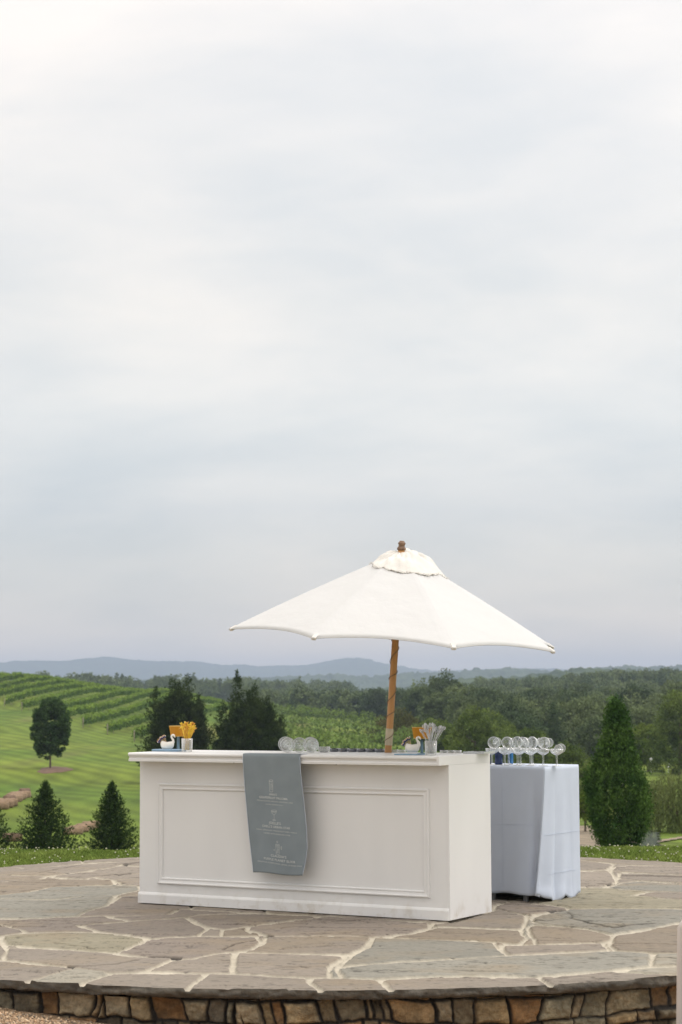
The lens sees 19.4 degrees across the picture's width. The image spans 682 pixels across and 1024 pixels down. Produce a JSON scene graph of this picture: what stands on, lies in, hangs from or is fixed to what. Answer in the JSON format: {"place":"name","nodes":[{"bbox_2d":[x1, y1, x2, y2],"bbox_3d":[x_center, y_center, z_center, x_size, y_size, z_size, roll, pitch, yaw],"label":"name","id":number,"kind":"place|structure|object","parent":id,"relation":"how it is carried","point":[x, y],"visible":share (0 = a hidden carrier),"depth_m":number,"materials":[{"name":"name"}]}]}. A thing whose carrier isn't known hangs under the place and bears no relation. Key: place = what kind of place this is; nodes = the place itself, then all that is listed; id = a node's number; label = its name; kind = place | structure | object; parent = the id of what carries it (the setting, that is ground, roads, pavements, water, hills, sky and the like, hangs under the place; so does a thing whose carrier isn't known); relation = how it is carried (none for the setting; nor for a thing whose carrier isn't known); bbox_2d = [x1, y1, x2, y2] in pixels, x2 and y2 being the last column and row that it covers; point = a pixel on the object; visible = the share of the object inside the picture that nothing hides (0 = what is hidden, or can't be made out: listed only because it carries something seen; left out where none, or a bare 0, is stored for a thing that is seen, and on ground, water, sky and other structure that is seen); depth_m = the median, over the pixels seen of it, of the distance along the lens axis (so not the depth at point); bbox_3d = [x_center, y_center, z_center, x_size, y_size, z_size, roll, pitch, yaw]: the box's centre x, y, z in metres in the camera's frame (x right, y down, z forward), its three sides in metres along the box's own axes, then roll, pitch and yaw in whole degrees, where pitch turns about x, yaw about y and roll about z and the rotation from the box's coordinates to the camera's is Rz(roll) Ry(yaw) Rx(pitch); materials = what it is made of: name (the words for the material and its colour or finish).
{"place":"outdoors","nodes":[
{"label":"outdoors","id":0,"kind":"place"},
{"bbox_2d":[169,726,183,748],"bbox_3d":[-1.183,1.644,14.469,0.135,0.180,0.135,1,-6,-17],"label":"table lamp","id":1,"kind":"object","parent":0,"point":[175,730],"visible":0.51,"depth_m":14.42,"materials":[{"name":"fabric"}]},
{"bbox_2d":[0,656,568,680],"bbox_3d":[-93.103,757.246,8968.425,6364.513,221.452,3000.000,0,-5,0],"label":"mountains","id":2,"kind":"structure","parent":0,"point":[147,669],"depth_m":8447.79,"materials":[{"name":"blue"}]},
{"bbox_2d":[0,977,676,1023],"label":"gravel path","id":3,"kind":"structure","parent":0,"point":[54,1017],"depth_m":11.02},
{"bbox_2d":[0,1008,103,1023],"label":"loose pebbles","id":4,"kind":"object","parent":3,"relation":"on","point":[17,1019],"visible":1,"depth_m":10.06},
{"bbox_2d":[0,857,681,999],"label":"patio","id":5,"kind":"structure","parent":0,"point":[81,927],"depth_m":11.73,"materials":[{"name":"stone"}]},
{"bbox_2d":[128,750,491,920],"bbox_3d":[-0.247,2.192,13.721,2.479,1.057,0.742,-3,-6,30],"label":"bar counter","id":6,"kind":"object","parent":5,"relation":"on","point":[391,835],"visible":0.94,"depth_m":13.33,"materials":[{"name":"white paint"}]},
{"bbox_2d":[152,749,185,751],"bbox_3d":[-1.235,1.712,14.307,0.234,0.016,0.123,-3,-6,30],"label":"napkin stack","id":7,"kind":"object","parent":6,"relation":"on","point":[170,750],"visible":1,"depth_m":14.25,"materials":[{"name":"paper"}]},
{"bbox_2d":[157,734,175,748],"bbox_3d":[-1.258,1.651,14.321,0.135,0.108,0.071,0,-5,0],"label":"swan dish","id":8,"kind":"object","parent":7,"relation":"on","point":[167,745],"visible":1,"depth_m":14.30,"materials":[{"name":"white ceramic"}]},
{"bbox_2d":[179,721,196,751],"bbox_3d":[-1.091,1.601,14.202,0.130,0.216,0.117,0,-5,0],"label":"stirrer glass","id":9,"kind":"object","parent":6,"relation":"on","point":[188,731],"visible":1,"depth_m":14.19,"materials":[{"name":"gold plastic"}]},
{"bbox_2d":[243,753,306,875],"bbox_3d":[-0.430,2.041,13.457,0.501,0.813,0.098,-3,-6,30],"label":"menu cloth","id":10,"kind":"object","parent":6,"relation":"hanging from","point":[276,815],"visible":1,"depth_m":13.43,"materials":[{"name":"grey fabric"}]},
{"bbox_2d":[394,753,424,754],"bbox_3d":[0.454,1.601,13.156,0.182,0.008,0.117,-3,-6,30],"label":"napkin stack","id":11,"kind":"object","parent":6,"relation":"on","point":[408,754],"visible":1,"depth_m":13.13,"materials":[{"name":"blue paper"}]},
{"bbox_2d":[401,736,420,751],"bbox_3d":[0.464,1.535,13.164,0.133,0.108,0.071,0,-5,0],"label":"swan dish","id":12,"kind":"object","parent":11,"relation":"on","point":[409,747],"visible":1,"depth_m":13.15,"materials":[{"name":"white ceramic"}]},
{"bbox_2d":[412,727,431,753],"bbox_3d":[0.540,1.527,13.299,0.135,0.180,0.135,1,-6,-17],"label":"cocktail glass","id":13,"kind":"object","parent":6,"relation":"on","point":[416,732],"visible":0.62,"depth_m":13.26,"materials":[{"name":"orange glass"}]},
{"bbox_2d":[419,722,445,754],"bbox_3d":[0.598,1.488,13.064,0.146,0.215,0.134,3,-6,-33],"label":"stirrer glass","id":14,"kind":"object","parent":6,"relation":"on","point":[434,729],"visible":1,"depth_m":13.04,"materials":[{"name":"clear plastic"}]},
{"bbox_2d":[463,751,494,753],"bbox_3d":[0.927,1.617,13.389,0.160,0.014,0.160,-3,-6,30],"label":"serving tray","id":15,"kind":"object","parent":6,"relation":"on","point":[472,752],"visible":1,"depth_m":13.38,"materials":[{"name":"white plastic"}]},
{"bbox_2d":[229,541,554,752],"bbox_3d":[0.337,1.470,13.731,2.272,2.549,2.272,4,-2,0],"label":"market umbrella","id":16,"kind":"object","parent":5,"relation":"on","point":[402,593],"visible":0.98,"depth_m":13.19,"materials":[{"name":"fabric"}]},
{"bbox_2d":[492,766,528,901],"bbox_3d":[0.802,2.350,14.751,1.830,0.948,0.590,-3,-6,30],"label":"folding table","id":17,"kind":"object","parent":5,"relation":"on","point":[525,898],"visible":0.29,"depth_m":14.15,"materials":[{"name":"grey plastic"}]},
{"bbox_2d":[490,763,580,900],"bbox_3d":[0.792,2.349,14.722,1.854,0.963,0.662,-3,-6,30],"label":"tablecloth","id":18,"kind":"object","parent":17,"relation":"on","point":[535,836],"visible":0.41,"depth_m":14.17,"materials":[{"name":"white fabric"}]},
{"bbox_2d":[495,752,502,764],"bbox_3d":[1.156,1.805,14.596,0.058,0.092,0.058,0,-5,0],"label":"blue tumbler","id":19,"kind":"object","parent":18,"relation":"on","point":[498,758],"visible":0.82,"depth_m":14.57,"materials":[{"name":"blue glass"}]},
{"bbox_2d":[511,748,523,765],"bbox_3d":[1.274,1.768,14.367,0.093,0.122,0.093,0,-5,0],"label":"stemmed glass","id":20,"kind":"object","parent":18,"relation":"on","point":[516,754],"visible":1,"depth_m":14.35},
{"bbox_2d":[517,737,532,748],"bbox_3d":[1.337,1.670,14.403,0.089,0.089,0.100,-4,-6,34],"label":"lying glass","id":21,"kind":"object","parent":20,"relation":"on","point":[527,743],"visible":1,"depth_m":14.38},
{"bbox_2d":[0,680,681,863],"bbox_3d":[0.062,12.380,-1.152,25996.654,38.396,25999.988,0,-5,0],"label":"ground","id":22,"kind":"structure","parent":0,"point":[95,757],"depth_m":185.08,"materials":[{"name":"green plant"}]},
{"bbox_2d":[0,801,8,809],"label":"straw bale","id":23,"kind":"object","parent":22,"relation":"on","point":[4,805],"visible":0.96,"depth_m":117.89},
{"bbox_2d":[0,808,13,849],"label":"young evergreen","id":24,"kind":"object","parent":22,"relation":"on","point":[3,831],"visible":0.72,"depth_m":69.27,"materials":[{"name":"green plant"}]},
{"bbox_2d":[2,833,22,841],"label":"straw bale","id":25,"kind":"object","parent":22,"relation":"on","point":[14,836],"visible":0.45,"depth_m":91.86},
{"bbox_2d":[0,672,42,681],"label":"vine row","id":26,"kind":"object","parent":22,"relation":"on","point":[4,677],"visible":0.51,"depth_m":432.52,"materials":[{"name":"green plant"}]},
{"bbox_2d":[0,675,61,688],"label":"vine row","id":27,"kind":"object","parent":22,"relation":"on","point":[21,680],"visible":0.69,"depth_m":420.80,"materials":[{"name":"green plant"}]},
{"bbox_2d":[5,779,82,850],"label":"young evergreen","id":28,"kind":"object","parent":22,"relation":"on","point":[43,839],"visible":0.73,"depth_m":69.12,"materials":[{"name":"green plant"}]},
{"bbox_2d":[0,677,87,695],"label":"vine row","id":29,"kind":"object","parent":22,"relation":"on","point":[20,687],"visible":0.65,"depth_m":402.89,"materials":[{"name":"green plant"}]},
{"bbox_2d":[37,766,72,773],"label":"mulch bed","id":30,"kind":"object","parent":22,"relation":"on","point":[52,769],"visible":0.99,"depth_m":174.73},
{"bbox_2d":[29,696,72,767],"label":"round tree","id":31,"kind":"object","parent":30,"relation":"on","point":[58,730],"visible":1,"depth_m":176.07,"materials":[{"name":"green plant"}]},
{"bbox_2d":[2,681,112,706],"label":"vine row","id":32,"kind":"object","parent":22,"relation":"on","point":[35,691],"visible":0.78,"depth_m":386.12,"materials":[{"name":"green plant"}]},
{"bbox_2d":[64,827,83,834],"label":"straw bale","id":33,"kind":"object","parent":22,"relation":"on","point":[79,830],"visible":0.58,"depth_m":97.44},
{"bbox_2d":[19,685,133,710],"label":"vine row","id":34,"kind":"object","parent":22,"relation":"on","point":[33,702],"visible":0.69,"depth_m":382.33,"materials":[{"name":"green plant"}]},
{"bbox_2d":[62,688,151,707],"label":"vine row","id":35,"kind":"object","parent":22,"relation":"on","point":[101,696],"visible":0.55,"depth_m":384.65,"materials":[{"name":"green plant"}]},
{"bbox_2d":[80,780,139,849],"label":"young evergreen","id":36,"kind":"object","parent":22,"relation":"on","point":[110,805],"visible":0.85,"depth_m":71.04,"materials":[{"name":"green plant"}]},
{"bbox_2d":[61,687,173,716],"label":"vine row","id":37,"kind":"object","parent":22,"relation":"on","point":[80,709],"visible":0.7,"depth_m":360.83,"materials":[{"name":"green plant"}]},
{"bbox_2d":[80,691,200,726],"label":"vine row","id":38,"kind":"object","parent":22,"relation":"on","point":[99,716],"visible":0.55,"depth_m":331.26,"materials":[{"name":"green plant"}]},
{"bbox_2d":[105,696,223,734],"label":"vine row","id":39,"kind":"object","parent":22,"relation":"on","point":[119,724],"visible":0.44,"depth_m":308.64,"materials":[{"name":"green plant"}]},
{"bbox_2d":[132,673,213,765],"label":"cedar tree","id":40,"kind":"object","parent":22,"relation":"on","point":[177,707],"visible":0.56,"depth_m":163.35,"materials":[{"name":"green plant"}]},
{"bbox_2d":[10,670,359,701],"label":"distant wood","id":41,"kind":"object","parent":22,"relation":"on","point":[214,687],"visible":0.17,"depth_m":993.72,"materials":[{"name":"green plant"}]},
{"bbox_2d":[131,702,238,741],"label":"vine row","id":42,"kind":"object","parent":22,"relation":"on","point":[211,707],"visible":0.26,"depth_m":284.11,"materials":[{"name":"green plant"}]},
{"bbox_2d":[204,669,291,750],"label":"cedar tree","id":43,"kind":"object","parent":22,"relation":"on","point":[249,724],"visible":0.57,"depth_m":160.13,"materials":[{"name":"green plant"}]},
{"bbox_2d":[265,705,396,731],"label":"vine row","id":44,"kind":"object","parent":22,"relation":"on","point":[362,721],"visible":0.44,"depth_m":371.50,"materials":[{"name":"green plant"}]},
{"bbox_2d":[0,986,676,1023],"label":"stone wall","id":45,"kind":"structure","parent":22,"relation":"on","point":[648,1006],"depth_m":10.05,"materials":[{"name":"stone"}]},
{"bbox_2d":[273,727,404,751],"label":"vine row","id":46,"kind":"object","parent":22,"relation":"on","point":[335,738],"visible":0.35,"depth_m":216.53,"materials":[{"name":"green plant"}]},
{"bbox_2d":[0,844,677,866],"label":"clover flowers","id":47,"kind":"object","parent":22,"relation":"on","point":[636,858],"visible":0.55,"depth_m":18.83,"materials":[{"name":"beige plant"}]},
{"bbox_2d":[275,712,411,743],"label":"vine row","id":48,"kind":"object","parent":22,"relation":"on","point":[301,720],"visible":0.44,"depth_m":314.64,"materials":[{"name":"green plant"}]},
{"bbox_2d":[271,702,418,723],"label":"vine row","id":49,"kind":"object","parent":22,"relation":"on","point":[343,711],"visible":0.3,"depth_m":417.26,"materials":[{"name":"green plant"}]},
{"bbox_2d":[274,722,424,751],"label":"vine row","id":50,"kind":"object","parent":22,"relation":"on","point":[352,733],"visible":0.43,"depth_m":252.85,"materials":[{"name":"green plant"}]},
{"bbox_2d":[361,686,387,717],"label":"forest tree","id":51,"kind":"object","parent":22,"relation":"on","point":[377,695],"visible":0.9,"depth_m":506.05,"materials":[{"name":"green plant"}]},
{"bbox_2d":[364,707,423,742],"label":"leafy tree","id":52,"kind":"object","parent":22,"relation":"on","point":[405,720],"visible":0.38,"depth_m":297.31,"materials":[{"name":"green plant"}]},
{"bbox_2d":[385,688,411,715],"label":"forest tree","id":53,"kind":"object","parent":22,"relation":"on","point":[399,694],"visible":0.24,"depth_m":471.56,"materials":[{"name":"green plant"}]},
{"bbox_2d":[402,686,436,720],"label":"forest tree","id":54,"kind":"object","parent":22,"relation":"on","point":[409,700],"visible":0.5,"depth_m":401.77,"materials":[{"name":"green plant"}]},
{"bbox_2d":[410,677,445,701],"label":"forest tree","id":55,"kind":"object","parent":22,"relation":"on","point":[414,684],"visible":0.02,"depth_m":433.82,"materials":[{"name":"green plant"}]},
{"bbox_2d":[405,717,454,751],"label":"leafy tree","id":56,"kind":"object","parent":22,"relation":"on","point":[441,737],"visible":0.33,"depth_m":257.32,"materials":[{"name":"green plant"}]},
{"bbox_2d":[418,668,458,706],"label":"forest tree","id":57,"kind":"object","parent":22,"relation":"on","point":[436,683],"visible":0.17,"depth_m":416.32,"materials":[{"name":"green plant"}]},
{"bbox_2d":[416,690,461,732],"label":"forest tree","id":58,"kind":"object","parent":22,"relation":"on","point":[437,703],"visible":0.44,"depth_m":346.73,"materials":[{"name":"green plant"}]},
{"bbox_2d":[442,734,452,752],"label":"leafy bush","id":59,"kind":"object","parent":22,"relation":"on","point":[445,742],"visible":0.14,"depth_m":213.31,"materials":[{"name":"green plant"}]},
{"bbox_2d":[435,684,480,713],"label":"forest tree","id":60,"kind":"object","parent":22,"relation":"on","point":[471,688],"visible":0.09,"depth_m":356.57,"materials":[{"name":"green plant"}]},
{"bbox_2d":[239,666,681,720],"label":"wooded slope","id":61,"kind":"structure","parent":22,"relation":"on","point":[347,700],"depth_m":700.73,"materials":[{"name":"green plant"}]},
{"bbox_2d":[445,694,478,729],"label":"forest tree","id":62,"kind":"object","parent":22,"relation":"on","point":[454,706],"visible":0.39,"depth_m":325.60,"materials":[{"name":"green plant"}]},
{"bbox_2d":[446,705,499,760],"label":"leafy tree","id":63,"kind":"object","parent":22,"relation":"on","point":[480,723],"visible":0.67,"depth_m":202.81,"materials":[{"name":"green plant"}]},
{"bbox_2d":[453,695,501,745],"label":"forest tree","id":64,"kind":"object","parent":22,"relation":"on","point":[485,702],"visible":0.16,"depth_m":299.73,"materials":[{"name":"green plant"}]},
{"bbox_2d":[468,687,513,703],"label":"forest tree","id":65,"kind":"object","parent":22,"relation":"on","point":[482,692],"visible":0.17,"depth_m":335.30,"materials":[{"name":"green plant"}]},
{"bbox_2d":[478,708,518,762],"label":"leafy tree","id":66,"kind":"object","parent":22,"relation":"on","point":[504,727],"visible":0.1,"depth_m":233.03,"materials":[{"name":"green plant"}]},
{"bbox_2d":[495,710,520,725],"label":"forest tree","id":67,"kind":"object","parent":22,"relation":"on","point":[510,715],"visible":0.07,"depth_m":266.84,"materials":[{"name":"green plant"}]},
{"bbox_2d":[485,698,539,727],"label":"forest tree","id":68,"kind":"object","parent":22,"relation":"on","point":[510,706],"visible":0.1,"depth_m":275.02,"materials":[{"name":"green plant"}]},
{"bbox_2d":[500,693,530,704],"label":"forest tree","id":69,"kind":"object","parent":22,"relation":"on","point":[522,699],"visible":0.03,"depth_m":363.24,"materials":[{"name":"green plant"}]},
{"bbox_2d":[504,699,538,708],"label":"forest tree","id":70,"kind":"object","parent":22,"relation":"on","point":[532,704],"visible":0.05,"depth_m":322.06,"materials":[{"name":"green plant"}]},
{"bbox_2d":[506,692,537,705],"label":"forest tree","id":71,"kind":"object","parent":22,"relation":"on","point":[529,698],"visible":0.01,"depth_m":369.68,"materials":[{"name":"green plant"}]},
{"bbox_2d":[491,725,554,763],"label":"leafy tree","id":72,"kind":"object","parent":22,"relation":"on","point":[537,758],"visible":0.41,"depth_m":187.77,"materials":[{"name":"green plant"}]},
{"bbox_2d":[497,712,551,757],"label":"forest tree","id":73,"kind":"object","parent":22,"relation":"on","point":[526,722],"visible":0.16,"depth_m":249.58,"materials":[{"name":"green plant"}]},
{"bbox_2d":[519,687,552,702],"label":"forest tree","id":74,"kind":"object","parent":22,"relation":"on","point":[538,692],"visible":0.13,"depth_m":383.43,"materials":[{"name":"green plant"}]},
{"bbox_2d":[536,693,544,706],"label":"forest tree","id":75,"kind":"object","parent":22,"relation":"on","point":[540,702],"visible":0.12,"depth_m":357.13,"materials":[{"name":"green plant"}]},
{"bbox_2d":[532,686,556,694],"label":"forest tree","id":76,"kind":"object","parent":22,"relation":"on","point":[550,690],"visible":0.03,"depth_m":481.06,"materials":[{"name":"green plant"}]},
{"bbox_2d":[522,706,577,757],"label":"forest tree","id":77,"kind":"object","parent":22,"relation":"on","point":[561,718],"visible":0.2,"depth_m":273.87,"materials":[{"name":"green plant"}]},
{"bbox_2d":[534,697,573,710],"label":"forest tree","id":78,"kind":"object","parent":22,"relation":"on","point":[546,704],"visible":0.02,"depth_m":316.72,"materials":[{"name":"green plant"}]},
{"bbox_2d":[544,701,567,750],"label":"forest tree","id":79,"kind":"object","parent":22,"relation":"on","point":[555,728],"visible":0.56,"depth_m":258.71,"materials":[{"name":"green plant"}]},
{"bbox_2d":[545,740,591,794],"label":"leafy tree","id":80,"kind":"object","parent":22,"relation":"on","point":[566,755],"visible":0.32,"depth_m":158.14,"materials":[{"name":"green plant"}]},
{"bbox_2d":[545,696,601,735],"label":"forest tree","id":81,"kind":"object","parent":22,"relation":"on","point":[584,708],"visible":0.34,"depth_m":287.74,"materials":[{"name":"green plant"}]},
{"bbox_2d":[552,689,594,703],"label":"forest tree","id":82,"kind":"object","parent":22,"relation":"on","point":[568,694],"visible":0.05,"depth_m":352.50,"materials":[{"name":"green plant"}]},
{"bbox_2d":[561,716,587,753],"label":"forest tree","id":83,"kind":"object","parent":22,"relation":"on","point":[579,722],"visible":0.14,"depth_m":283.50,"materials":[{"name":"green plant"}]},
{"bbox_2d":[579,789,590,831],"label":"leafy bush","id":84,"kind":"object","parent":22,"relation":"on","point":[581,808],"visible":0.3,"depth_m":90.75,"materials":[{"name":"green plant"}]},
{"bbox_2d":[567,693,608,709],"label":"forest tree","id":85,"kind":"object","parent":22,"relation":"on","point":[598,701],"visible":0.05,"depth_m":331.08,"materials":[{"name":"green plant"}]},
{"bbox_2d":[572,716,605,758],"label":"forest tree","id":86,"kind":"object","parent":22,"relation":"on","point":[587,738],"visible":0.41,"depth_m":263.68,"materials":[{"name":"green plant"}]},
{"bbox_2d":[600,686,621,695],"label":"forest tree","id":87,"kind":"object","parent":22,"relation":"on","point":[606,690],"visible":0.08,"depth_m":496.47,"materials":[{"name":"green plant"}]},
{"bbox_2d":[580,691,657,846],"bbox_3d":[8.296,8.063,59.575,2.312,5.450,2.347,0,-5,0],"label":"column tree","id":88,"kind":"object","parent":22,"relation":"on","point":[615,768],"visible":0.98,"depth_m":59.06,"materials":[{"name":"green plant"}]},
{"bbox_2d":[624,688,634,705],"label":"forest tree","id":89,"kind":"object","parent":22,"relation":"on","point":[629,692],"visible":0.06,"depth_m":346.01,"materials":[{"name":"green plant"}]},
{"bbox_2d":[613,682,656,704],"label":"forest tree","id":90,"kind":"object","parent":22,"relation":"on","point":[645,694],"visible":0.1,"depth_m":357.15,"materials":[{"name":"green plant"}]},
{"bbox_2d":[624,700,645,754],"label":"forest tree","id":91,"kind":"object","parent":22,"relation":"on","point":[628,708],"visible":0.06,"depth_m":258.99,"materials":[{"name":"green plant"}]},
{"bbox_2d":[622,692,666,709],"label":"forest tree","id":92,"kind":"object","parent":22,"relation":"on","point":[653,702],"visible":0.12,"depth_m":338.67,"materials":[{"name":"green plant"}]},
{"bbox_2d":[631,706,668,759],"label":"forest tree","id":93,"kind":"object","parent":22,"relation":"on","point":[643,715],"visible":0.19,"depth_m":266.06,"materials":[{"name":"green plant"}]},
{"bbox_2d":[622,770,681,833],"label":"willow tree","id":94,"kind":"object","parent":22,"relation":"on","point":[669,813],"visible":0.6,"depth_m":90.17,"materials":[{"name":"green plant"}]},
{"bbox_2d":[632,722,672,771],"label":"leafy tree","id":95,"kind":"object","parent":22,"relation":"on","point":[642,729],"visible":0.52,"depth_m":222.42,"materials":[{"name":"green plant"}]},
{"bbox_2d":[644,689,681,774],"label":"leafy tree","id":96,"kind":"object","parent":22,"relation":"on","point":[661,729],"visible":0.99,"depth_m":212.94,"materials":[{"name":"green plant"}]},
{"bbox_2d":[659,679,681,698],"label":"forest tree","id":97,"kind":"object","parent":22,"relation":"on","point":[674,686],"visible":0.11,"depth_m":369.24,"materials":[{"name":"green plant"}]},
{"bbox_2d":[0,844,681,866],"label":"lawn grass","id":98,"kind":"structure","parent":0,"point":[24,856],"depth_m":18.78,"materials":[{"name":"plant"}]},
{"bbox_2d":[0,0,681,670],"label":"sky","id":99,"kind":"structure","parent":0,"point":[293,293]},
{"bbox_2d":[62,664,681,689],"bbox_3d":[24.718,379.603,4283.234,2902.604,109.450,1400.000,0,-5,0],"label":"hills","id":100,"kind":"structure","parent":0,"point":[403,680],"depth_m":4145.61,"materials":[{"name":"plant"}]},
{"bbox_2d":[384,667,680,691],"bbox_3d":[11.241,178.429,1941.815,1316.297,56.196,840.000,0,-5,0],"label":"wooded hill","id":101,"kind":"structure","parent":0,"point":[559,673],"depth_m":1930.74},
{"bbox_2d":[580,826,661,846],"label":"stream bank","id":102,"kind":"structure","parent":0,"point":[586,839],"depth_m":80.99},
{"bbox_2d":[636,829,661,846],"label":"stream water","id":103,"kind":"structure","parent":0,"point":[651,839],"depth_m":78.14,"materials":[{"name":"grey liquid"}]},
{"bbox_2d":[676,921,681,1023],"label":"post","id":104,"kind":"object","parent":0,"point":[679,981],"visible":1,"depth_m":7.46,"materials":[{"name":"white wood"}]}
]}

